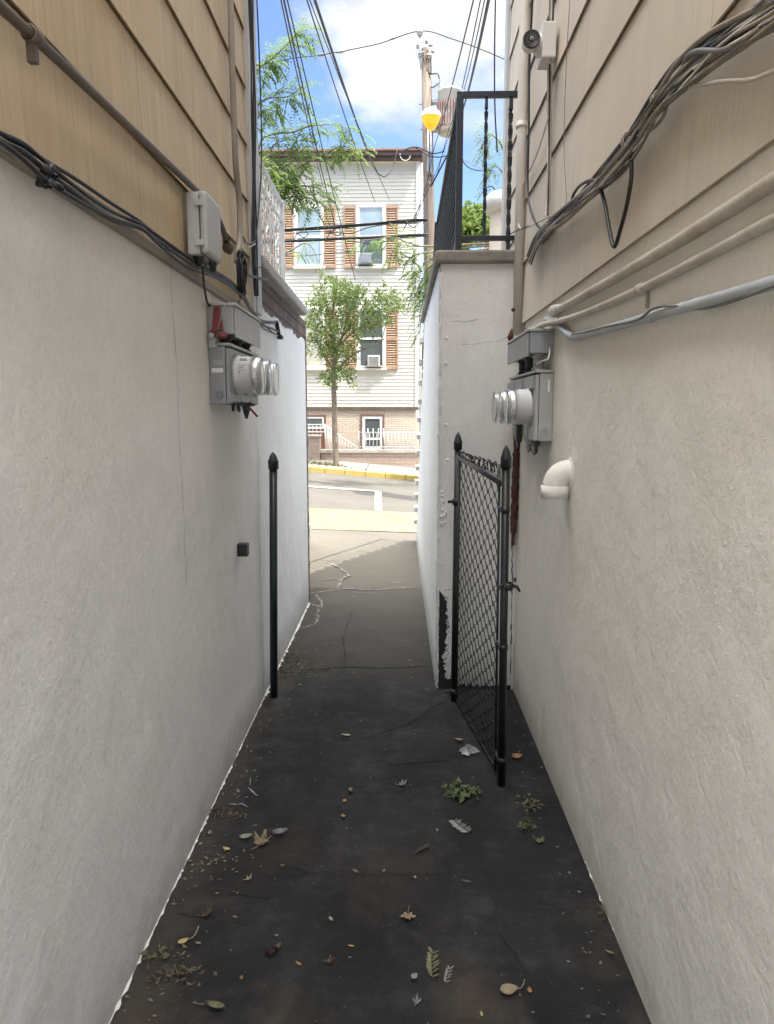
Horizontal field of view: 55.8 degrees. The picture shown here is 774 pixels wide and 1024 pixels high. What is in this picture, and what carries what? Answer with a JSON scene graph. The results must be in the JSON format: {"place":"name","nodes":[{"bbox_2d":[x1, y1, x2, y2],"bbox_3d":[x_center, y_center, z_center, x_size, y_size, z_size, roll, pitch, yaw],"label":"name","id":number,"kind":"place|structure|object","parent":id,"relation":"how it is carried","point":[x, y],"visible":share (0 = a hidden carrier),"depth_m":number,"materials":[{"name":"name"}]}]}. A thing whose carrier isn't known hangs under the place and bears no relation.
{"place":"outdoors","nodes":[
{"label":"outdoors","id":0,"kind":"place"},
{"bbox_2d":[275,241,327,280],"bbox_3d":[-1.921,-3.301,16.380,1.255,5.306,0.597,0,8,1],"label":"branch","id":1,"kind":"object","parent":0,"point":[288,252],"visible":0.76,"depth_m":16.01,"materials":[{"name":"green plant"}]},
{"bbox_2d":[283,0,335,227],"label":"overhead wire","id":2,"kind":"object","parent":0,"point":[304,92],"visible":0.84,"depth_m":9.15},
{"bbox_2d":[308,472,417,512],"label":"street","id":3,"kind":"structure","parent":0,"point":[397,495],"depth_m":14.76,"materials":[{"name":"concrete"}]},
{"bbox_2d":[308,486,381,509],"bbox_3d":[-1.203,-0.311,13.959,2.302,0.186,2.700,0,8,1],"label":"parking marking","id":4,"kind":"object","parent":3,"relation":"on","point":[378,501],"visible":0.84,"depth_m":14.28,"materials":[{"name":"paint"}]},
{"bbox_2d":[308,459,418,474],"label":"sidewalk","id":5,"kind":"structure","parent":0,"point":[381,468],"depth_m":19.13,"materials":[{"name":"concrete"}]},
{"bbox_2d":[304,246,409,465],"bbox_3d":[-0.802,-3.816,18.418,2.759,5.535,1.742,0,8,1],"label":"street tree","id":6,"kind":"object","parent":5,"relation":"on","point":[335,345],"visible":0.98,"depth_m":18.18,"materials":[{"name":"green plant"}]},
{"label":"entrance steps","id":7,"kind":"object","parent":5,"relation":"on","visible":0},
{"bbox_2d":[308,424,357,448],"bbox_3d":[-1.940,-2.102,20.412,2.248,0.711,0.036,0,8,1],"label":"step railing","id":8,"kind":"object","parent":7,"relation":"on","point":[320,431],"visible":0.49,"depth_m":20.39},
{"bbox_2d":[309,529,421,587],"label":"sidewalk","id":9,"kind":"structure","parent":0,"point":[364,559],"depth_m":8.87,"materials":[{"name":"concrete"}]},
{"bbox_2d":[317,416,418,532],"bbox_3d":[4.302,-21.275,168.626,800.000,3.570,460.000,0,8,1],"label":"ground","id":10,"kind":"structure","parent":0,"point":[417,430],"depth_m":36.31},
{"bbox_2d":[0,0,264,1023],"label":"tan house","id":11,"kind":"structure","parent":10,"relation":"on","point":[132,698],"depth_m":2.00,"materials":[{"name":"paint"}]},
{"bbox_2d":[0,0,233,254],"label":"wall conduit","id":12,"kind":"object","parent":11,"relation":"attached to","point":[33,36],"depth_m":1.66,"materials":[{"name":"metal"}]},
{"bbox_2d":[0,139,274,334],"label":"wall cable","id":13,"kind":"object","parent":11,"relation":"attached to","point":[26,162],"depth_m":1.79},
{"bbox_2d":[35,163,64,191],"bbox_3d":[-0.703,-0.692,1.515,0.044,0.061,0.074,0,8,1],"label":"cable clamp","id":14,"kind":"object","parent":13,"relation":"attached to","point":[47,170],"visible":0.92,"depth_m":1.49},
{"bbox_2d":[0,135,275,323],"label":"wall cable","id":15,"kind":"object","parent":11,"relation":"attached to","point":[81,182],"depth_m":1.81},
{"bbox_2d":[186,191,221,271],"bbox_3d":[-0.679,-1.040,2.722,0.082,0.268,0.224,0,8,1],"label":"interface box","id":16,"kind":"object","parent":11,"relation":"attached to","point":[203,227],"visible":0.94,"depth_m":2.63,"materials":[{"name":"plastic"}]},
{"bbox_2d":[208,302,260,350],"bbox_3d":[-0.685,-0.830,3.339,0.120,0.162,0.602,0,8,0],"label":"wire trough","id":17,"kind":"object","parent":11,"relation":"attached to","point":[241,327],"visible":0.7,"depth_m":3.13,"materials":[{"name":"plastic"}]},
{"bbox_2d":[210,306,227,338],"bbox_3d":[-0.700,-0.785,3.034,0.075,0.132,0.027,0,8,1],"label":"red tag","id":18,"kind":"object","parent":17,"relation":"hanging from","point":[216,315],"visible":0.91,"depth_m":3.03,"materials":[{"name":"plastic"}]},
{"bbox_2d":[227,0,242,263],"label":"service conduit","id":19,"kind":"object","parent":11,"relation":"attached to","point":[233,100],"visible":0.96,"depth_m":3.33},
{"bbox_2d":[236,249,247,297],"bbox_3d":[-0.677,-1.109,3.405,0.044,0.215,0.097,0,8,1],"label":"cable coil","id":20,"kind":"object","parent":11,"relation":"attached to","point":[241,269],"visible":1,"depth_m":3.38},
{"bbox_2d":[237,542,248,556],"bbox_3d":[-0.719,0.187,3.654,0.053,0.063,0.055,0,8,1],"label":"latch keeper","id":21,"kind":"object","parent":11,"relation":"attached to","point":[242,549],"visible":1,"depth_m":3.63,"materials":[{"name":"black metal"}]},
{"bbox_2d":[208,343,279,418],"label":"meter bank","id":22,"kind":"structure","parent":11,"relation":"attached to","point":[240,376],"depth_m":3.13,"materials":[{"name":"grey metal"}]},
{"bbox_2d":[248,0,255,295],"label":"drop cable","id":23,"kind":"object","parent":11,"relation":"attached to","point":[252,149],"visible":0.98,"depth_m":3.75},
{"bbox_2d":[249,0,256,295],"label":"drop cable","id":24,"kind":"object","parent":11,"relation":"attached to","point":[253,122],"visible":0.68,"depth_m":3.83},
{"bbox_2d":[252,0,258,295],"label":"drop cable","id":25,"kind":"object","parent":11,"relation":"attached to","point":[255,146],"visible":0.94,"depth_m":3.86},
{"bbox_2d":[254,0,261,269],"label":"drop cable","id":26,"kind":"object","parent":11,"relation":"attached to","point":[261,131],"visible":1,"depth_m":3.96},
{"bbox_2d":[280,0,323,188],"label":"overhead wire","id":27,"kind":"object","parent":11,"relation":"attached to","point":[297,76],"visible":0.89,"depth_m":9.11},
{"bbox_2d":[287,0,354,277],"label":"overhead wire","id":28,"kind":"object","parent":11,"relation":"attached to","point":[315,117],"visible":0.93,"depth_m":9.32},
{"bbox_2d":[306,0,374,200],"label":"overhead wire","id":29,"kind":"object","parent":11,"relation":"attached to","point":[334,85],"visible":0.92,"depth_m":9.22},
{"bbox_2d":[309,0,388,197],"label":"overhead wire","id":30,"kind":"object","parent":11,"relation":"attached to","point":[342,85],"visible":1,"depth_m":9.30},
{"bbox_2d":[313,0,397,177],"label":"overhead wire","id":31,"kind":"object","parent":11,"relation":"attached to","point":[325,31],"visible":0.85,"depth_m":9.48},
{"bbox_2d":[255,254,310,697],"bbox_3d":[-1.443,-0.196,6.945,1.648,3.255,5.369,0,8,1],"label":"entry stoop","id":32,"kind":"object","parent":10,"relation":"on","point":[282,429],"visible":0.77,"depth_m":5.26,"materials":[{"name":"white paint"}]},
{"bbox_2d":[259,157,285,281],"bbox_3d":[-0.783,-1.865,4.738,0.041,0.665,1.421,0,8,0],"label":"white railing","id":33,"kind":"object","parent":32,"relation":"on","point":[279,241],"visible":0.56,"depth_m":5.00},
{"bbox_2d":[275,320,282,339],"bbox_3d":[-0.717,-1.206,4.849,0.038,0.112,0.123,0,8,1],"label":"cable bracket","id":34,"kind":"object","parent":32,"relation":"attached to","point":[280,337],"visible":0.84,"depth_m":4.83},
{"bbox_2d":[0,130,278,321],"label":"wall cable","id":35,"kind":"object","parent":34,"relation":"attached to","point":[43,160],"depth_m":1.76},
{"bbox_2d":[0,137,278,332],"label":"wall cable","id":36,"kind":"object","parent":34,"relation":"attached to","point":[36,162],"depth_m":1.74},
{"bbox_2d":[256,14,376,231],"bbox_3d":[-4.499,-4.604,12.211,7.885,9.233,4.133,4,9,29],"label":"locust tree","id":37,"kind":"object","parent":10,"relation":"on","point":[292,186],"visible":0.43,"depth_m":11.81,"materials":[{"name":"green plant"}]},
{"bbox_2d":[259,148,422,448],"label":"cream house","id":38,"kind":"structure","parent":10,"relation":"on","point":[387,395],"depth_m":20.31,"materials":[{"name":"wood"}]},
{"bbox_2d":[293,205,324,268],"bbox_3d":[-2.153,-7.582,20.162,0.879,1.691,0.140,0,8,1],"label":"window","id":39,"kind":"structure","parent":38,"relation":"in","point":[301,264],"depth_m":20.17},
{"bbox_2d":[300,308,325,369],"bbox_3d":[-2.153,-4.859,20.545,0.879,1.718,0.140,0,8,1],"label":"window","id":40,"kind":"structure","parent":38,"relation":"in","point":[312,363],"depth_m":20.59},
{"bbox_2d":[307,415,325,448],"bbox_3d":[-2.210,-2.280,20.959,0.931,1.006,0.080,0,8,1],"label":"door","id":41,"kind":"structure","parent":38,"relation":"in","point":[311,419],"depth_m":20.90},
{"bbox_2d":[356,253,374,265],"bbox_3d":[-0.591,-6.957,20.139,0.527,0.316,0.180,0,8,1],"label":"air conditioner","id":42,"kind":"object","parent":38,"relation":"on","point":[365,258],"visible":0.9,"depth_m":20.06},
{"bbox_2d":[355,204,386,268],"bbox_3d":[-0.442,-7.576,20.119,0.877,1.691,0.140,0,8,1],"label":"window","id":43,"kind":"structure","parent":38,"relation":"in","point":[365,213],"depth_m":20.08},
{"bbox_2d":[356,307,386,369],"bbox_3d":[-0.442,-4.853,20.502,0.877,1.718,0.140,0,8,1],"label":"window","id":44,"kind":"structure","parent":38,"relation":"in","point":[378,349],"depth_m":20.53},
{"bbox_2d":[360,414,383,448],"bbox_3d":[-0.416,-2.290,20.912,0.682,1.006,0.080,0,8,1],"label":"window","id":45,"kind":"structure","parent":38,"relation":"in","point":[369,422],"depth_m":20.88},
{"bbox_2d":[309,508,416,531],"bbox_3d":[-0.709,0.086,11.647,30.000,1.040,1.800,0,8,1],"label":"driveway apron","id":46,"kind":"object","parent":10,"relation":"on","point":[341,519],"visible":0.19,"depth_m":11.58,"materials":[{"name":"yellow concrete"}]},
{"bbox_2d":[308,466,418,480],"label":"kerb","id":47,"kind":"structure","parent":10,"relation":"on","point":[351,472],"depth_m":18.07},
{"bbox_2d":[308,435,419,479],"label":"garden wall","id":48,"kind":"structure","parent":10,"relation":"on","point":[401,457],"depth_m":20.14,"materials":[{"name":"brick"}]},
{"bbox_2d":[358,428,420,448],"bbox_3d":[0.074,-2.016,20.169,1.746,0.578,0.035,0,8,1],"label":"garden railing","id":49,"kind":"object","parent":48,"relation":"on","point":[387,446],"visible":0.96,"depth_m":20.16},
{"bbox_2d":[343,120,502,348],"bbox_3d":[2.208,-4.068,15.155,6.145,7.985,2.354,0,8,1],"label":"locust tree","id":50,"kind":"object","parent":10,"relation":"on","point":[419,296],"visible":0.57,"depth_m":14.40,"materials":[{"name":"green plant"}]},
{"bbox_2d":[416,29,434,336],"bbox_3d":[0.913,-5.407,17.055,0.528,10.763,0.396,0,8,1],"label":"utility pole","id":51,"kind":"object","parent":10,"relation":"on","point":[424,53],"visible":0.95,"depth_m":16.63,"materials":[{"name":"brown wood"}]},
{"bbox_2d":[262,218,427,232],"bbox_3d":[-2.663,-6.504,16.832,7.182,0.446,0.072,0,8,1],"label":"trunk cable","id":52,"kind":"object","parent":51,"relation":"attached to","point":[345,226],"visible":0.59,"depth_m":16.75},
{"bbox_2d":[262,219,426,230],"bbox_3d":[-2.656,-6.518,16.789,7.161,0.378,0.024,0,8,1],"label":"trunk cable","id":53,"kind":"object","parent":52,"relation":"attached to","point":[352,224],"visible":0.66,"depth_m":16.72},
{"bbox_2d":[262,233,428,242],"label":"trunk cable","id":54,"kind":"object","parent":51,"relation":"attached to","point":[347,238],"visible":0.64,"depth_m":16.79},
{"bbox_2d":[270,30,504,62],"bbox_3d":[-0.161,-10.022,16.410,9.300,1.367,0.172,0,8,1],"label":"overhead wire","id":55,"kind":"object","parent":51,"relation":"attached to","point":[400,36],"visible":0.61,"depth_m":16.37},
{"bbox_2d":[421,107,440,174],"bbox_3d":[0.967,-8.265,16.227,0.430,1.295,0.746,0,8,1],"label":"street lamp","id":56,"kind":"object","parent":51,"relation":"attached to","point":[430,116],"visible":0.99,"depth_m":15.96,"materials":[{"name":"yellow"}]},
{"bbox_2d":[414,0,473,220],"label":"overhead wire","id":57,"kind":"object","parent":51,"relation":"attached to","point":[450,89],"visible":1,"depth_m":10.14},
{"bbox_2d":[410,0,480,223],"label":"overhead wire","id":58,"kind":"object","parent":51,"relation":"attached to","point":[461,90],"visible":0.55,"depth_m":9.96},
{"bbox_2d":[432,78,462,137],"bbox_3d":[1.379,-9.129,16.427,0.742,1.192,0.652,0,8,1],"label":"transformer","id":59,"kind":"object","parent":51,"relation":"attached to","point":[440,101],"visible":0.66,"depth_m":16.26,"materials":[{"name":"paint"}]},
{"bbox_2d":[431,0,489,186],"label":"overhead wire","id":60,"kind":"object","parent":51,"relation":"attached to","point":[481,33],"visible":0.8,"depth_m":9.40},
{"bbox_2d":[437,0,484,173],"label":"overhead wire","id":61,"kind":"object","parent":51,"relation":"attached to","point":[468,71],"visible":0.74,"depth_m":9.95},
{"bbox_2d":[414,250,522,689],"bbox_3d":[1.112,-0.247,7.143,1.636,3.302,5.577,0,8,1],"label":"stair stoop","id":62,"kind":"object","parent":10,"relation":"on","point":[467,321],"visible":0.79,"depth_m":4.39,"materials":[{"name":"paint"}]},
{"bbox_2d":[433,91,517,259],"bbox_3d":[0.672,-1.019,6.997,0.474,3.511,5.268,0,8,1],"label":"black railing","id":63,"kind":"object","parent":62,"relation":"on","point":[448,230],"visible":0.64,"depth_m":4.26,"materials":[{"name":"metal"}]},
{"bbox_2d":[462,199,489,249],"bbox_3d":[3.115,-5.425,23.765,3.240,9.000,2.865,0,8,1],"label":"bushy tree","id":64,"kind":"object","parent":10,"relation":"on","point":[472,219],"visible":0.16,"depth_m":22.69,"materials":[{"name":"green plant"}]},
{"bbox_2d":[486,190,501,249],"bbox_3d":[2.089,-2.461,13.238,0.813,6.389,0.813,0,8,1],"label":"round turret","id":65,"kind":"object","parent":10,"relation":"on","point":[494,204],"visible":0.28,"depth_m":12.66,"materials":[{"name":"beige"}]},
{"bbox_2d":[501,0,773,1023],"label":"beige house","id":66,"kind":"structure","parent":10,"relation":"on","point":[643,674],"depth_m":1.94,"materials":[{"name":"paint"}]},
{"bbox_2d":[510,435,519,545],"bbox_3d":[0.761,-0.129,4.352,0.052,0.666,0.047,0,8,1],"label":"rusty pipe","id":67,"kind":"object","parent":66,"relation":"attached to","point":[514,495],"visible":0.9,"depth_m":4.34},
{"bbox_2d":[507,0,529,340],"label":"drain pipe","id":68,"kind":"object","parent":66,"relation":"attached to","point":[522,103],"visible":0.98,"depth_m":4.04,"materials":[{"name":"plastic"}]},
{"bbox_2d":[491,370,553,453],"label":"meter bank","id":69,"kind":"structure","parent":66,"relation":"attached to","point":[524,405],"depth_m":3.41,"materials":[{"name":"grey metal"}]},
{"bbox_2d":[507,328,554,374],"bbox_3d":[0.708,-0.790,3.667,0.123,0.181,0.693,0,8,1],"label":"wire trough","id":70,"kind":"object","parent":66,"relation":"attached to","point":[528,349],"visible":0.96,"depth_m":3.40,"materials":[{"name":"plastic"}]},
{"bbox_2d":[521,21,556,69],"bbox_3d":[0.665,-2.062,3.232,0.146,0.148,0.140,0,8,1],"label":"security camera","id":71,"kind":"object","parent":66,"relation":"attached to","point":[540,45],"visible":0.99,"depth_m":3.17,"materials":[{"name":"plastic"}]},
{"bbox_2d":[545,69,548,216],"bbox_3d":[0.725,-1.693,3.315,0.022,0.709,0.081,0,8,1],"label":"camera lead","id":72,"kind":"object","parent":71,"relation":"hanging from","point":[547,141],"visible":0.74,"depth_m":3.32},
{"bbox_2d":[547,64,550,218],"bbox_3d":[0.724,-1.672,3.273,0.020,0.700,0.078,0,8,1],"label":"camera lead","id":73,"kind":"object","parent":71,"relation":"hanging from","point":[549,138],"visible":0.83,"depth_m":3.29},
{"bbox_2d":[549,59,552,217],"bbox_3d":[0.723,-1.652,3.233,0.020,0.692,0.077,0,8,1],"label":"camera lead","id":74,"kind":"object","parent":71,"relation":"hanging from","point":[550,137],"visible":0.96,"depth_m":3.25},
{"bbox_2d":[518,118,562,229],"bbox_3d":[0.728,-1.552,3.512,0.029,0.518,1.375,0,8,1],"label":"loose cable","id":75,"kind":"object","parent":66,"relation":"attached to","point":[529,172],"visible":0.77,"depth_m":3.53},
{"bbox_2d":[541,457,573,499],"bbox_3d":[0.709,-0.141,3.009,0.145,0.170,0.150,0,8,1],"label":"vent elbow","id":76,"kind":"object","parent":66,"relation":"attached to","point":[557,483],"visible":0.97,"depth_m":2.97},
{"bbox_2d":[564,0,569,201],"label":"thin wire","id":77,"kind":"object","parent":66,"relation":"attached to","point":[564,100],"visible":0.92,"depth_m":2.96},
{"bbox_2d":[530,35,766,264],"bbox_3d":[0.704,-1.058,2.410,0.015,0.182,2.717,0,8,1],"label":"bundle cable","id":78,"kind":"object","parent":66,"relation":"attached to","point":[627,167],"visible":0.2,"depth_m":2.11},
{"bbox_2d":[528,21,762,260],"bbox_3d":[0.706,-1.090,2.442,0.015,0.175,2.744,0,8,1],"label":"bundle cable","id":79,"kind":"object","parent":78,"relation":"attached to","point":[753,27],"visible":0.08,"depth_m":1.62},
{"bbox_2d":[615,30,746,166],"bbox_3d":[0.705,-1.076,2.440,0.014,0.144,2.729,0,8,1],"label":"bundle cable","id":80,"kind":"object","parent":79,"relation":"attached to","point":[678,97],"visible":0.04,"depth_m":1.78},
{"bbox_2d":[545,0,759,228],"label":"bundle cable","id":81,"kind":"object","parent":80,"relation":"attached to","point":[708,41],"visible":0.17,"depth_m":1.67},
{"bbox_2d":[526,13,754,256],"bbox_3d":[0.706,-1.126,2.487,0.016,0.168,2.794,0,8,1],"label":"bundle cable","id":82,"kind":"object","parent":81,"relation":"attached to","point":[720,32],"visible":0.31,"depth_m":1.90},
{"bbox_2d":[530,8,773,261],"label":"bundle cable","id":83,"kind":"object","parent":66,"relation":"attached to","point":[713,45],"visible":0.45,"depth_m":1.69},
{"bbox_2d":[529,16,773,262],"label":"bundle cable","id":84,"kind":"object","parent":83,"relation":"attached to","point":[618,165],"visible":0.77,"depth_m":1.79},
{"bbox_2d":[599,155,633,248],"bbox_3d":[0.684,-0.909,2.204,0.012,0.231,0.346,0,8,1],"label":"loose cable","id":85,"kind":"object","parent":84,"relation":"hanging from","point":[613,244],"visible":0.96,"depth_m":2.13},
{"bbox_2d":[528,0,769,259],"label":"bundle cable","id":86,"kind":"object","parent":84,"relation":"attached to","point":[719,27],"visible":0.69,"depth_m":1.65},
{"bbox_2d":[527,0,544,230],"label":"camera cable","id":87,"kind":"object","parent":86,"relation":"attached to","point":[528,140],"visible":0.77,"depth_m":3.79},
{"bbox_2d":[529,0,773,255],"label":"bundle cable","id":88,"kind":"object","parent":86,"relation":"attached to","point":[762,9],"visible":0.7,"depth_m":1.76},
{"bbox_2d":[527,0,765,256],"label":"bundle strand","id":89,"kind":"object","parent":88,"relation":"attached to","point":[757,5],"visible":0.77,"depth_m":1.95},
{"bbox_2d":[553,9,773,222],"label":"bundle strand","id":90,"kind":"object","parent":84,"relation":"attached to","point":[749,26],"visible":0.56,"depth_m":1.63},
{"bbox_2d":[538,20,773,246],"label":"bundle strand","id":91,"kind":"object","parent":90,"relation":"attached to","point":[762,31],"visible":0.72,"depth_m":1.77},
{"bbox_2d":[529,14,773,259],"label":"bundle strand","id":92,"kind":"object","parent":91,"relation":"attached to","point":[748,34],"visible":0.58,"depth_m":1.56},
{"bbox_2d":[541,2,773,232],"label":"bundle strand","id":93,"kind":"object","parent":92,"relation":"attached to","point":[636,132],"visible":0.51,"depth_m":2.00},
{"bbox_2d":[531,19,773,264],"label":"bundle strand","id":94,"kind":"object","parent":91,"relation":"attached to","point":[678,86],"visible":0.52,"depth_m":1.64},
{"bbox_2d":[530,4,773,263],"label":"bundle strand","id":95,"kind":"object","parent":94,"relation":"attached to","point":[718,46],"visible":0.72,"depth_m":1.51},
{"bbox_2d":[555,33,753,223],"bbox_3d":[0.684,-1.053,2.343,0.028,0.151,2.582,0,8,1],"label":"bundle strand","id":96,"kind":"object","parent":91,"relation":"attached to","point":[709,68],"visible":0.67,"depth_m":1.55},
{"bbox_2d":[676,68,773,90],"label":"loose cable","id":97,"kind":"object","parent":84,"relation":"attached to","point":[742,80],"visible":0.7,"depth_m":1.39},
{"bbox_2d":[681,25,773,70],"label":"loose cable","id":98,"kind":"object","parent":84,"relation":"attached to","point":[707,50],"visible":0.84,"depth_m":1.45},
{"bbox_2d":[533,213,773,327],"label":"wall pipe","id":99,"kind":"object","parent":66,"relation":"attached to","point":[753,230],"depth_m":1.74,"materials":[{"name":"metal"}]},
{"bbox_2d":[544,275,773,339],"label":"wall pipe","id":100,"kind":"object","parent":66,"relation":"attached to","point":[716,298],"depth_m":1.70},
{"bbox_2d":[571,284,773,334],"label":"wall cable","id":101,"kind":"object","parent":100,"relation":"attached to","point":[761,290],"depth_m":1.63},
{"bbox_2d":[548,171,773,316],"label":"wall pipe","id":102,"kind":"object","parent":66,"relation":"attached to","point":[757,191],"depth_m":1.69,"materials":[{"name":"plastic"}]},
{"bbox_2d":[110,564,650,1023],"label":"alley pavement","id":103,"kind":"structure","parent":0,"point":[512,898],"depth_m":2.66,"materials":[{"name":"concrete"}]},
{"bbox_2d":[139,943,186,960],"bbox_3d":[-0.707,1.349,2.240,0.185,0.040,0.069,-1,8,-6],"label":"leaf debris","id":104,"kind":"object","parent":103,"relation":"on","point":[165,955],"visible":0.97,"depth_m":2.23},
{"bbox_2d":[133,963,216,985],"bbox_3d":[-0.622,1.360,2.153,0.247,0.038,0.085,0,8,1],"label":"leaf debris","id":105,"kind":"object","parent":103,"relation":"on","point":[183,969],"visible":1,"depth_m":2.16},
{"bbox_2d":[208,805,246,822],"bbox_3d":[-0.699,1.261,3.057,0.234,0.033,0.119,0,8,1],"label":"leaf debris","id":106,"kind":"object","parent":103,"relation":"on","point":[235,812],"visible":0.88,"depth_m":3.06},
{"bbox_2d":[268,452,278,698],"bbox_3d":[-0.669,0.436,4.335,0.084,1.585,0.063,0,8,1],"label":"latch post","id":107,"kind":"object","parent":103,"relation":"on","point":[273,464],"visible":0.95,"depth_m":4.31,"materials":[{"name":"black metal"}]},
{"bbox_2d":[278,650,333,684],"bbox_3d":[-0.648,1.054,4.933,0.483,0.043,0.593,-6,10,-39],"label":"leaf debris","id":108,"kind":"object","parent":103,"relation":"on","point":[296,663],"visible":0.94,"depth_m":4.93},
{"bbox_2d":[124,578,618,1017],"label":"leaf litter","id":109,"kind":"object","parent":103,"relation":"on","point":[235,916],"visible":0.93,"depth_m":2.58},
{"bbox_2d":[426,947,439,979],"bbox_3d":[0.139,1.354,2.195,0.045,0.015,0.119,0,8,1],"label":"leafy twig","id":110,"kind":"object","parent":103,"relation":"on","point":[429,964],"visible":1,"depth_m":2.20,"materials":[{"name":"green plant"}]},
{"bbox_2d":[445,432,461,701],"bbox_3d":[0.389,0.387,4.263,0.079,1.698,0.049,0,8,1],"label":"hinge post","id":111,"kind":"object","parent":103,"relation":"on","point":[457,448],"visible":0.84,"depth_m":4.24,"materials":[{"name":"black metal"}]},
{"bbox_2d":[455,445,520,786],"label":"chain link gate","id":112,"kind":"structure","parent":111,"relation":"attached to","point":[505,586],"depth_m":3.44,"materials":[{"name":"black metal"}]},
{"bbox_2d":[441,777,482,803],"bbox_3d":[0.329,1.229,3.232,0.187,0.079,0.184,0,8,1],"label":"green leaf clump","id":113,"kind":"object","parent":103,"relation":"on","point":[460,792],"visible":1,"depth_m":3.23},
{"bbox_2d":[500,979,524,993],"bbox_3d":[0.362,1.363,2.094,0.083,0.016,0.034,-2,8,-11],"label":"fallen leaf","id":114,"kind":"object","parent":103,"relation":"on","point":[506,988],"visible":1,"depth_m":2.10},
{"bbox_2d":[255,0,505,415],"label":"sky","id":115,"kind":"structure","parent":0,"point":[383,81],"materials":[{"name":"blue"}]},
{"bbox_2d":[494,0,497,152],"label":"cable","id":116,"kind":"object","parent":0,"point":[494,76],"visible":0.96,"depth_m":5.75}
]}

